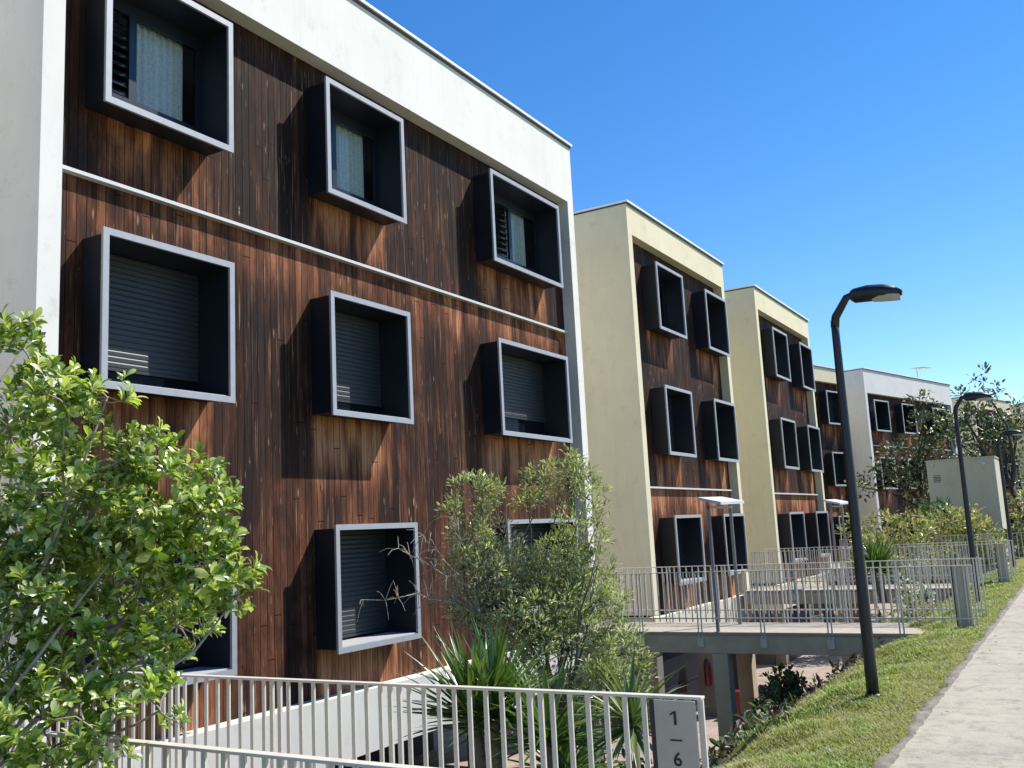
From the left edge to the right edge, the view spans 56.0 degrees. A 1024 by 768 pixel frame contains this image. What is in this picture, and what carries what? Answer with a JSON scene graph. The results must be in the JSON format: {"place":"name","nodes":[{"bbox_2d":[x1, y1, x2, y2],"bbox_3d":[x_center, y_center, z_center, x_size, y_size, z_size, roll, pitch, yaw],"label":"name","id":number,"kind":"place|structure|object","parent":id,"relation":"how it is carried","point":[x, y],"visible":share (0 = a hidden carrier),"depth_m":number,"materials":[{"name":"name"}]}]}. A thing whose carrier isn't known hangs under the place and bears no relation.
{"place":"outdoors","nodes":[
{"label":"outdoors","id":0,"kind":"place"},
{"bbox_2d":[0,0,602,767],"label":"apartment building","id":1,"kind":"structure","parent":0,"point":[306,270],"depth_m":11.51,"materials":[{"name":"wood"}]},
{"bbox_2d":[397,577,939,767],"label":"pavement","id":2,"kind":"structure","parent":0,"point":[811,665],"depth_m":19.62,"materials":[{"name":"beige concrete"}]},
{"bbox_2d":[521,199,752,730],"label":"apartment building","id":3,"kind":"structure","parent":2,"relation":"on","point":[662,438],"depth_m":20.86,"materials":[{"name":"paint"}]},
{"bbox_2d":[662,652,699,711],"bbox_3d":[3.650,6.266,20.379,0.065,1.536,2.628,-8,-10,30],"label":"garage door","id":4,"kind":"structure","parent":3,"relation":"in","point":[687,675],"depth_m":20.26,"materials":[{"name":"grey metal"}]},
{"bbox_2d":[732,654,738,689],"bbox_3d":[4.617,6.206,20.328,0.350,1.500,0.120,-8,-10,30],"label":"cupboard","id":5,"kind":"object","parent":2,"relation":"on","point":[735,672],"depth_m":20.23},
{"bbox_2d":[844,389,964,583],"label":"layered tree","id":6,"kind":"object","parent":2,"relation":"on","point":[917,459],"visible":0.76,"depth_m":41.24,"materials":[{"name":"green plant"}]},
{"bbox_2d":[365,0,1023,403],"label":"sky","id":7,"kind":"structure","parent":0,"point":[820,151],"materials":[{"name":"blue"}]},
{"bbox_2d":[697,653,716,716],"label":"support pier","id":8,"kind":"structure","parent":0,"point":[708,693],"depth_m":20.19,"materials":[{"name":"concrete"}]},
{"bbox_2d":[704,658,711,685],"bbox_3d":[4.085,6.022,20.149,0.131,0.563,0.158,-8,-10,30],"label":"fire extinguisher","id":9,"kind":"object","parent":8,"relation":"attached to","point":[707,674],"visible":1,"depth_m":20.10,"materials":[{"name":"red paint"}]},
{"bbox_2d":[735,690,740,718],"bbox_3d":[4.660,6.607,19.854,0.260,0.540,0.280,-8,-10,30],"label":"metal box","id":10,"kind":"object","parent":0,"point":[738,702],"visible":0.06,"depth_m":19.72,"materials":[{"name":"red paint"}]},
{"bbox_2d":[709,556,1023,767],"bbox_3d":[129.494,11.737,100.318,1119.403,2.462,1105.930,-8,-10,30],"label":"ground","id":11,"kind":"structure","parent":0,"point":[1020,562],"depth_m":8.15,"materials":[{"name":"green plant"}]},
{"bbox_2d":[0,303,271,767],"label":"leafy shrub","id":12,"kind":"object","parent":11,"relation":"on","point":[48,533],"visible":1,"depth_m":3.67,"materials":[{"name":"green plant"}]},
{"bbox_2d":[393,610,587,767],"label":"yucca","id":13,"kind":"object","parent":11,"relation":"on","point":[480,669],"visible":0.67,"depth_m":6.44,"materials":[{"name":"green plant"}]},
{"bbox_2d":[357,442,660,732],"bbox_3d":[0.011,2.794,9.092,2.953,4.467,1.264,-1,-9,-13],"label":"feathery bush","id":14,"kind":"object","parent":11,"relation":"on","point":[508,579],"visible":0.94,"depth_m":9.22,"materials":[{"name":"green plant"}]},
{"bbox_2d":[466,655,643,767],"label":"spiky plant","id":15,"kind":"object","parent":11,"relation":"on","point":[563,743],"visible":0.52,"depth_m":6.23,"materials":[{"name":"green plant"}]},
{"bbox_2d":[550,644,710,767],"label":"agave","id":16,"kind":"object","parent":11,"relation":"on","point":[635,725],"visible":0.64,"depth_m":5.96,"materials":[{"name":"plant"}]},
{"bbox_2d":[594,672,829,767],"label":"undergrowth","id":17,"kind":"object","parent":11,"relation":"on","point":[722,740],"visible":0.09,"depth_m":13.11,"materials":[{"name":"green plant"}]},
{"bbox_2d":[584,622,934,747],"bbox_3d":[4.275,5.077,15.211,6.140,2.400,1.440,-8,-10,30],"label":"footbridge","id":18,"kind":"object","parent":11,"relation":"on","point":[740,641],"visible":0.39,"depth_m":15.05,"materials":[{"name":"concrete"}]},
{"bbox_2d":[697,497,743,631],"bbox_3d":[3.528,3.045,15.782,0.380,2.420,1.220,-8,-10,30],"label":"entrance canopy","id":19,"kind":"object","parent":18,"relation":"on","point":[724,500],"visible":0.88,"depth_m":15.50,"materials":[{"name":"metal"}]},
{"bbox_2d":[586,565,978,648],"bbox_3d":[3.842,3.466,14.845,6.070,1.170,0.052,-8,-10,30],"label":"railing","id":20,"kind":"object","parent":18,"relation":"on","point":[830,643],"visible":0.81,"depth_m":14.62,"materials":[{"name":"metal"}]},
{"bbox_2d":[950,566,971,625],"bbox_3d":[6.302,2.966,13.475,0.218,0.830,0.018,-8,-10,30],"label":"number plate","id":21,"kind":"object","parent":20,"relation":"attached to","point":[961,592],"visible":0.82,"depth_m":13.48,"materials":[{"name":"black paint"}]},
{"bbox_2d":[616,558,987,622],"bbox_3d":[4.543,3.602,16.050,6.100,1.200,0.052,-8,-10,30],"label":"railing","id":22,"kind":"object","parent":18,"relation":"on","point":[833,609],"visible":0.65,"depth_m":15.91,"materials":[{"name":"metal"}]},
{"bbox_2d":[724,284,834,664],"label":"apartment building","id":23,"kind":"structure","parent":11,"relation":"on","point":[779,440],"depth_m":28.77,"materials":[{"name":"paint"}]},
{"bbox_2d":[785,604,807,661],"bbox_3d":[8.322,7.237,28.185,0.065,1.536,2.628,-8,-10,30],"label":"garage door","id":24,"kind":"structure","parent":23,"relation":"in","point":[802,612],"depth_m":28.24,"materials":[{"name":"grey metal"}]},
{"bbox_2d":[749,662,811,714],"bbox_3d":[4.172,5.002,14.716,0.853,1.407,1.491,-8,-10,30],"label":"leafy bush","id":25,"kind":"object","parent":11,"relation":"on","point":[789,680],"visible":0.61,"depth_m":14.86,"materials":[{"name":"green plant"}]},
{"bbox_2d":[811,364,855,615],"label":"apartment building","id":26,"kind":"structure","parent":11,"relation":"on","point":[828,421],"depth_m":42.90,"materials":[{"name":"wood"}]},
{"bbox_2d":[811,604,822,615],"bbox_3d":[12.345,8.906,39.732,0.065,1.366,2.628,-11,-12,44],"label":"garage door","id":27,"kind":"structure","parent":26,"relation":"in","point":[815,606],"depth_m":39.91,"materials":[{"name":"grey metal"}]},
{"bbox_2d":[700,571,982,767],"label":"ground cover","id":28,"kind":"object","parent":11,"relation":"on","point":[720,757],"visible":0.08,"depth_m":9.81,"materials":[{"name":"green plant"}]},
{"bbox_2d":[743,583,971,668],"bbox_3d":[8.769,6.010,22.719,6.140,2.400,1.440,-8,-10,30],"label":"footbridge","id":29,"kind":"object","parent":11,"relation":"on","point":[815,601],"visible":0.3,"depth_m":22.86,"materials":[{"name":"concrete"}]},
{"bbox_2d":[823,499,850,586],"bbox_3d":[8.128,4.037,23.700,0.380,2.420,1.300,-8,-10,30],"label":"entrance canopy","id":30,"kind":"object","parent":29,"relation":"on","point":[836,501],"visible":0.7,"depth_m":23.61,"materials":[{"name":"metal"}]},
{"bbox_2d":[751,543,1012,599],"bbox_3d":[8.400,4.391,22.316,5.720,1.170,0.052,-8,-10,30],"label":"railing","id":31,"kind":"object","parent":29,"relation":"on","point":[917,579],"visible":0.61,"depth_m":22.13,"materials":[{"name":"metal"}]},
{"bbox_2d":[994,544,1008,581],"bbox_3d":[10.710,3.912,21.033,0.218,0.830,0.018,-8,-10,30],"label":"number plate","id":32,"kind":"object","parent":31,"relation":"attached to","point":[1002,561],"visible":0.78,"depth_m":21.04,"materials":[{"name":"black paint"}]},
{"bbox_2d":[763,540,1016,586],"bbox_3d":[9.071,4.536,23.537,5.820,1.190,0.052,-8,-10,30],"label":"railing","id":33,"kind":"object","parent":29,"relation":"on","point":[940,575],"visible":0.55,"depth_m":23.32,"materials":[{"name":"metal"}]},
{"bbox_2d":[830,284,902,697],"bbox_3d":[3.344,0.966,8.673,0.704,3.808,0.180,-8,-10,30],"label":"street lamp","id":34,"kind":"object","parent":11,"relation":"on","point":[877,293],"visible":0.93,"depth_m":8.77,"materials":[{"name":"black metal"}]},
{"bbox_2d":[835,507,913,622],"bbox_3d":[10.971,5.445,28.852,2.196,3.470,1.616,-3,-9,-2],"label":"croton shrub","id":35,"kind":"object","parent":11,"relation":"on","point":[885,516],"visible":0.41,"depth_m":28.85,"materials":[{"name":"green plant"}]},
{"bbox_2d":[839,532,916,602],"bbox_3d":[7.470,3.675,19.567,1.495,1.507,1.670,-8,-10,30],"label":"yucca","id":36,"kind":"object","parent":11,"relation":"on","point":[878,552],"visible":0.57,"depth_m":19.41,"materials":[{"name":"green plant"}]},
{"bbox_2d":[835,367,957,584],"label":"apartment building","id":37,"kind":"structure","parent":11,"relation":"on","point":[878,410],"depth_m":46.63,"materials":[{"name":"paint"}]},
{"bbox_2d":[909,367,930,377],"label":"roof aerial","id":38,"kind":"object","parent":37,"relation":"on","point":[916,368],"visible":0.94,"depth_m":51.00,"materials":[{"name":"metal"}]},
{"bbox_2d":[850,507,947,622],"bbox_3d":[11.388,5.364,28.417,3.548,3.455,1.656,2,-10,-30],"label":"croton shrub","id":39,"kind":"object","parent":11,"relation":"on","point":[925,534],"visible":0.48,"depth_m":28.63,"materials":[{"name":"green plant"}]},
{"bbox_2d":[877,593,944,622],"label":"leafy bush","id":40,"kind":"object","parent":11,"relation":"on","point":[911,620],"visible":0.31,"depth_m":15.99,"materials":[{"name":"green plant"}]},
{"bbox_2d":[893,572,937,619],"bbox_3d":[7.899,4.402,18.857,0.908,1.481,0.839,-8,-10,30],"label":"flowering plant","id":41,"kind":"object","parent":11,"relation":"on","point":[925,590],"visible":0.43,"depth_m":18.82,"materials":[{"name":"green plant"}]},
{"bbox_2d":[834,562,1008,619],"bbox_3d":[13.569,7.008,30.739,6.140,2.400,1.440,-8,-10,30],"label":"footbridge","id":42,"kind":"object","parent":11,"relation":"on","point":[987,567],"visible":0.07,"depth_m":30.45,"materials":[{"name":"concrete"}]},
{"bbox_2d":[839,532,1023,575],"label":"railing","id":43,"kind":"object","parent":42,"relation":"on","point":[991,558],"visible":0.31,"depth_m":29.74,"materials":[{"name":"metal"}]},
{"bbox_2d":[912,497,965,583],"bbox_3d":[15.279,5.738,33.865,2.110,3.590,1.335,-3,-9,-2],"label":"leafy bush","id":44,"kind":"object","parent":11,"relation":"on","point":[939,501],"visible":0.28,"depth_m":33.89,"materials":[{"name":"green plant"}]},
{"bbox_2d":[871,583,1023,767],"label":"kerb","id":45,"kind":"structure","parent":11,"relation":"on","point":[921,715],"depth_m":8.08,"materials":[{"name":"concrete"}]},
{"bbox_2d":[913,501,1001,583],"bbox_3d":[14.278,5.504,30.610,3.244,3.558,2.442,-2,-9,-7],"label":"croton shrub","id":46,"kind":"object","parent":11,"relation":"on","point":[947,529],"visible":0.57,"depth_m":30.72,"materials":[{"name":"green plant"}]},
{"bbox_2d":[925,456,1007,583],"bbox_3d":[17.160,5.318,36.026,2.360,4.990,2.330,-8,-10,30],"label":"utility hut","id":47,"kind":"object","parent":11,"relation":"on","point":[983,481],"visible":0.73,"depth_m":35.26,"materials":[{"name":"metal"}]},
{"bbox_2d":[953,392,991,602],"bbox_3d":[8.327,2.027,17.033,0.704,3.808,0.180,-8,-10,30],"label":"street lamp","id":48,"kind":"object","parent":11,"relation":"on","point":[977,396],"visible":0.84,"depth_m":17.16,"materials":[{"name":"black metal"}]},
{"bbox_2d":[936,397,1022,581],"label":"apartment building","id":49,"kind":"structure","parent":11,"relation":"on","point":[1002,403],"depth_m":56.86,"materials":[{"name":"wood"}]},
{"bbox_2d":[937,361,1023,524],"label":"layered tree","id":50,"kind":"object","parent":11,"relation":"on","point":[992,430],"visible":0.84,"depth_m":39.04,"materials":[{"name":"green plant"}]},
{"bbox_2d":[963,518,1007,563],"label":"croton shrub","id":51,"kind":"object","parent":11,"relation":"on","point":[984,546],"visible":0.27,"depth_m":30.55,"materials":[{"name":"green plant"}]},
{"bbox_2d":[996,486,1023,560],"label":"croton shrub","id":52,"kind":"object","parent":11,"relation":"on","point":[1021,529],"visible":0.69,"depth_m":32.11,"materials":[{"name":"green plant"}]},
{"bbox_2d":[997,430,1022,566],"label":"street lamp","id":53,"kind":"object","parent":11,"relation":"on","point":[1012,433],"visible":0.86,"depth_m":25.97,"materials":[{"name":"black metal"}]},
{"bbox_2d":[1009,404,1023,503],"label":"apartment building","id":54,"kind":"structure","parent":11,"relation":"on","point":[1019,446],"depth_m":60.08,"materials":[{"name":"wood"}]},
{"bbox_2d":[889,590,1023,767],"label":"path","id":55,"kind":"structure","parent":0,"point":[980,724],"depth_m":7.54,"materials":[{"name":"concrete"}]},
{"bbox_2d":[917,615,1020,767],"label":"fallen leaves","id":56,"kind":"object","parent":55,"relation":"on","point":[998,664],"visible":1,"depth_m":9.87,"materials":[{"name":"brown plant"}]},
{"bbox_3d":[-2.097,3.718,4.572,6.140,2.470,1.390,-8,-10,30],"label":"footbridge","id":57,"kind":"object","parent":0,"visible":0},
{"bbox_2d":[1,728,435,767],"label":"railing","id":58,"kind":"object","parent":57,"relation":"on","point":[292,759],"visible":0.7,"depth_m":3.43,"materials":[{"name":"metal"}]},
{"bbox_2d":[0,667,708,767],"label":"railing","id":59,"kind":"object","parent":57,"relation":"on","point":[587,694],"visible":0.64,"depth_m":4.72,"materials":[{"name":"metal"}]},
{"bbox_2d":[649,699,699,767],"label":"number plate","id":60,"kind":"object","parent":59,"relation":"attached to","point":[674,735],"visible":1,"depth_m":3.95,"materials":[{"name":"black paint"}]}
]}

